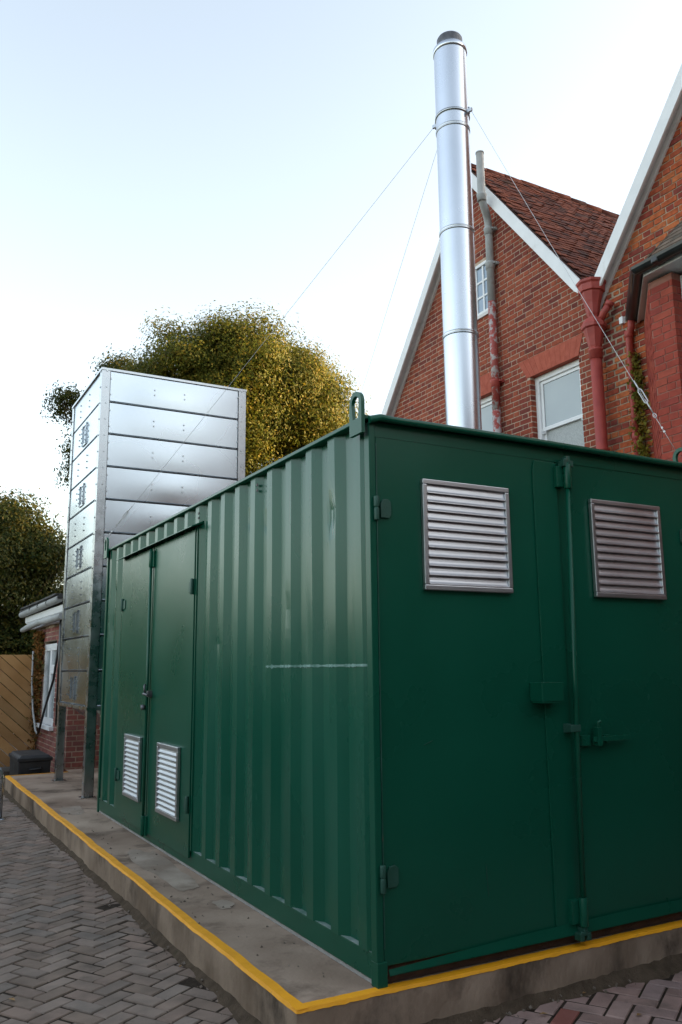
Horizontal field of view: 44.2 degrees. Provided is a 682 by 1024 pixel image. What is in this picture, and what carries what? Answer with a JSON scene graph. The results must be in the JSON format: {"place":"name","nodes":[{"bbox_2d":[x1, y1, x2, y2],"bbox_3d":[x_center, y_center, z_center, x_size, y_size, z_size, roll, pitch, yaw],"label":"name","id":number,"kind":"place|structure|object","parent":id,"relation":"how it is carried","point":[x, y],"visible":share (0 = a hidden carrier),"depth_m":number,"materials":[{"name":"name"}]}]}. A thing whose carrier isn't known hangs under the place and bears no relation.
{"place":"outdoors","nodes":[
{"label":"outdoors","id":0,"kind":"place"},
{"bbox_2d":[0,695,24,771],"bbox_3d":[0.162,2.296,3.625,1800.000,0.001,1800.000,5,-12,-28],"label":"ground","id":1,"kind":"structure","parent":0,"point":[5,769],"depth_m":14.02,"materials":[{"name":"brown soil"}]},
{"bbox_2d":[0,655,35,766],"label":"timber fence","id":2,"kind":"object","parent":1,"relation":"on","point":[16,716],"visible":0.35,"depth_m":13.98,"materials":[{"name":"brown wood"}]},
{"bbox_2d":[0,486,65,738],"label":"dark tree","id":3,"kind":"object","parent":1,"relation":"on","point":[32,565],"visible":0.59,"depth_m":19.36,"materials":[{"name":"green plant"}]},
{"bbox_2d":[40,343,142,490],"bbox_3d":[-8.219,0.478,28.278,3.992,12.672,2.595,5,-12,-28],"label":"sparse tree","id":4,"kind":"object","parent":1,"relation":"on","point":[69,397],"visible":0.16,"depth_m":28.37,"materials":[{"name":"green plant"}]},
{"bbox_2d":[118,298,370,476],"bbox_3d":[-2.789,-0.018,26.747,8.658,13.002,7.011,5,-12,-28],"label":"broadleaf tree","id":5,"kind":"object","parent":1,"relation":"on","point":[295,400],"visible":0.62,"depth_m":25.55,"materials":[{"name":"green plant"}]},
{"bbox_2d":[381,64,681,461],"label":"brick house","id":6,"kind":"structure","parent":1,"relation":"on","point":[551,367],"depth_m":10.75,"materials":[{"name":"red brick"}]},
{"bbox_2d":[475,260,487,320],"bbox_3d":[2.009,-3.210,12.362,0.090,0.840,0.790,5,-12,-28],"label":"window","id":7,"kind":"structure","parent":6,"relation":"in","point":[480,270],"depth_m":12.26,"materials":[{"name":"white glass"}]},
{"bbox_2d":[481,395,493,431],"bbox_3d":[2.040,-0.813,12.127,0.080,1.640,0.850,5,-12,-28],"label":"window","id":8,"kind":"structure","parent":6,"relation":"in","point":[486,403],"depth_m":12.08,"materials":[{"name":"grey glass"}]},
{"bbox_2d":[535,359,584,445],"bbox_3d":[2.853,-1.067,10.684,0.105,1.680,0.980,5,-12,-28],"label":"window","id":9,"kind":"structure","parent":6,"relation":"in","point":[558,391],"depth_m":10.76,"materials":[{"name":"grey glass"}]},
{"bbox_2d":[627,351,653,456],"bbox_3d":[3.315,0.672,9.034,0.209,5.073,0.403,5,-12,-28],"label":"ivy","id":10,"kind":"object","parent":6,"relation":"attached to","point":[642,421],"visible":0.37,"depth_m":9.36,"materials":[{"name":"green plant"}]},
{"bbox_2d":[0,771,681,1023],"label":"paving bed","id":11,"kind":"object","parent":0,"point":[73,950],"visible":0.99,"depth_m":4.47,"materials":[{"name":"grey brick"}]},
{"bbox_2d":[0,768,5,819],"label":"hoop rail","id":12,"kind":"object","parent":11,"relation":"on","point":[1,787],"visible":0.95,"depth_m":9.10,"materials":[{"name":"silver metal"}]},
{"bbox_2d":[9,750,52,775],"bbox_3d":[-4.408,3.630,11.876,0.460,0.430,0.932,5,-12,-28],"label":"storage chest","id":13,"kind":"object","parent":11,"relation":"on","point":[22,762],"visible":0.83,"depth_m":11.57,"materials":[{"name":"black plastic"}]},
{"bbox_2d":[19,593,99,772],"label":"outbuilding","id":14,"kind":"structure","parent":11,"relation":"on","point":[46,611],"depth_m":12.93,"materials":[{"name":"red brick"},{"name":"dark slate"},{"name":"white gloss paint"}]},
{"bbox_2d":[26,631,44,749],"bbox_3d":[-5.124,3.107,14.007,0.215,2.251,0.997,5,-12,-28],"label":"creeper","id":15,"kind":"object","parent":14,"relation":"attached to","point":[39,649],"visible":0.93,"depth_m":13.96,"materials":[{"name":"green plant"}]},
{"bbox_2d":[31,641,58,734],"bbox_3d":[-4.666,2.785,13.176,0.065,1.445,2.092,5,-12,-29],"label":"cable","id":16,"kind":"object","parent":14,"relation":"hanging from","point":[48,696],"visible":0.96,"depth_m":13.11,"materials":[{"name":"grey rubber"}]},
{"bbox_2d":[36,643,56,730],"bbox_3d":[-4.676,2.784,13.437,0.150,1.330,1.220,5,-12,-28],"label":"window","id":17,"kind":"structure","parent":14,"relation":"in","point":[50,649],"depth_m":13.47,"materials":[{"name":"white paint"}]},
{"bbox_2d":[2,853,640,1015],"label":"leaf litter","id":18,"kind":"object","parent":11,"relation":"on","point":[181,965],"visible":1,"depth_m":4.07,"materials":[{"name":"brown plant"}]},
{"bbox_2d":[17,812,635,1021],"bbox_3d":[-1.271,2.616,5.950,3.131,0.207,7.904,14,-18,-53],"label":"grit","id":19,"kind":"object","parent":11,"relation":"on","point":[485,1020],"visible":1,"depth_m":4.57,"materials":[{"name":"gravel"}]},
{"bbox_2d":[3,789,681,1023],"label":"soil strip","id":20,"kind":"object","parent":11,"relation":"on","point":[665,967],"visible":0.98,"depth_m":4.23,"materials":[{"name":"brown soil"}]},
{"bbox_2d":[4,768,681,1023],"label":"concrete slab","id":21,"kind":"structure","parent":11,"relation":"on","point":[267,985],"depth_m":4.26,"materials":[{"name":"grey concrete"}]},
{"bbox_2d":[52,367,246,798],"bbox_3d":[-2.454,0.914,10.840,1.915,4.962,1.820,5,-12,-28],"label":"silo","id":22,"kind":"object","parent":21,"relation":"on","point":[131,432],"visible":0.66,"depth_m":10.28,"materials":[{"name":"metal"}]},
{"bbox_2d":[97,392,681,988],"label":"shipping container","id":23,"kind":"object","parent":21,"relation":"on","point":[385,700],"visible":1,"depth_m":4.46,"materials":[{"name":"green metal"}]},
{"bbox_2d":[114,547,154,828],"bbox_3d":[-1.838,1.529,7.421,0.044,2.330,0.987,5,-12,-28],"label":"door","id":24,"kind":"structure","parent":23,"relation":"in","point":[128,774],"depth_m":7.41,"materials":[{"name":"green paint"}]},
{"bbox_2d":[142,529,196,857],"bbox_3d":[-1.368,1.361,6.532,0.085,2.330,1.104,5,-12,-28],"label":"door","id":25,"kind":"structure","parent":23,"relation":"in","point":[168,812],"depth_m":6.44,"materials":[{"name":"green paint"}]},
{"bbox_2d":[432,31,481,429],"bbox_3d":[0.921,-2.013,6.626,0.548,3.904,0.548,5,-12,-28],"label":"flue","id":26,"kind":"object","parent":23,"relation":"on","point":[451,127],"visible":0.92,"depth_m":6.55,"materials":[{"name":"silver metal"}]},
{"bbox_2d":[109,130,431,534],"bbox_3d":[-0.831,-1.459,7.829,4.001,3.048,0.010,-8,-13,35],"label":"guy wire","id":27,"kind":"object","parent":26,"relation":"attached to","point":[123,516],"visible":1,"depth_m":7.82,"materials":[{"name":"steel wire"}]},
{"bbox_2d":[355,151,436,410],"bbox_3d":[0.249,-1.361,8.418,0.004,3.048,3.649,3,-11,-19],"label":"guy wire","id":28,"kind":"object","parent":26,"relation":"attached to","point":[398,273],"visible":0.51,"depth_m":7.74,"materials":[{"name":"galvanised steel"}]},
{"bbox_2d":[471,111,674,448],"bbox_3d":[1.588,-1.812,6.044,1.362,3.047,0.010,-9,-13,38],"label":"guy wire","id":29,"kind":"object","parent":26,"relation":"attached to","point":[646,402],"visible":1,"depth_m":5.67,"materials":[{"name":"galvanised steel wire"}]},
{"bbox_2d":[374,437,579,965],"bbox_3d":[0.698,0.843,4.164,1.189,2.450,0.126,5,-12,-28],"label":"door","id":30,"kind":"structure","parent":23,"relation":"in","point":[478,818],"depth_m":4.16,"materials":[{"name":"green paint"}]},
{"bbox_2d":[554,462,681,918],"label":"door","id":31,"kind":"structure","parent":23,"relation":"in","point":[627,527],"depth_m":4.68,"materials":[{"name":"green paint"}]},
{"bbox_2d":[0,0,681,587],"label":"sky","id":32,"kind":"structure","parent":0,"point":[181,156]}
]}

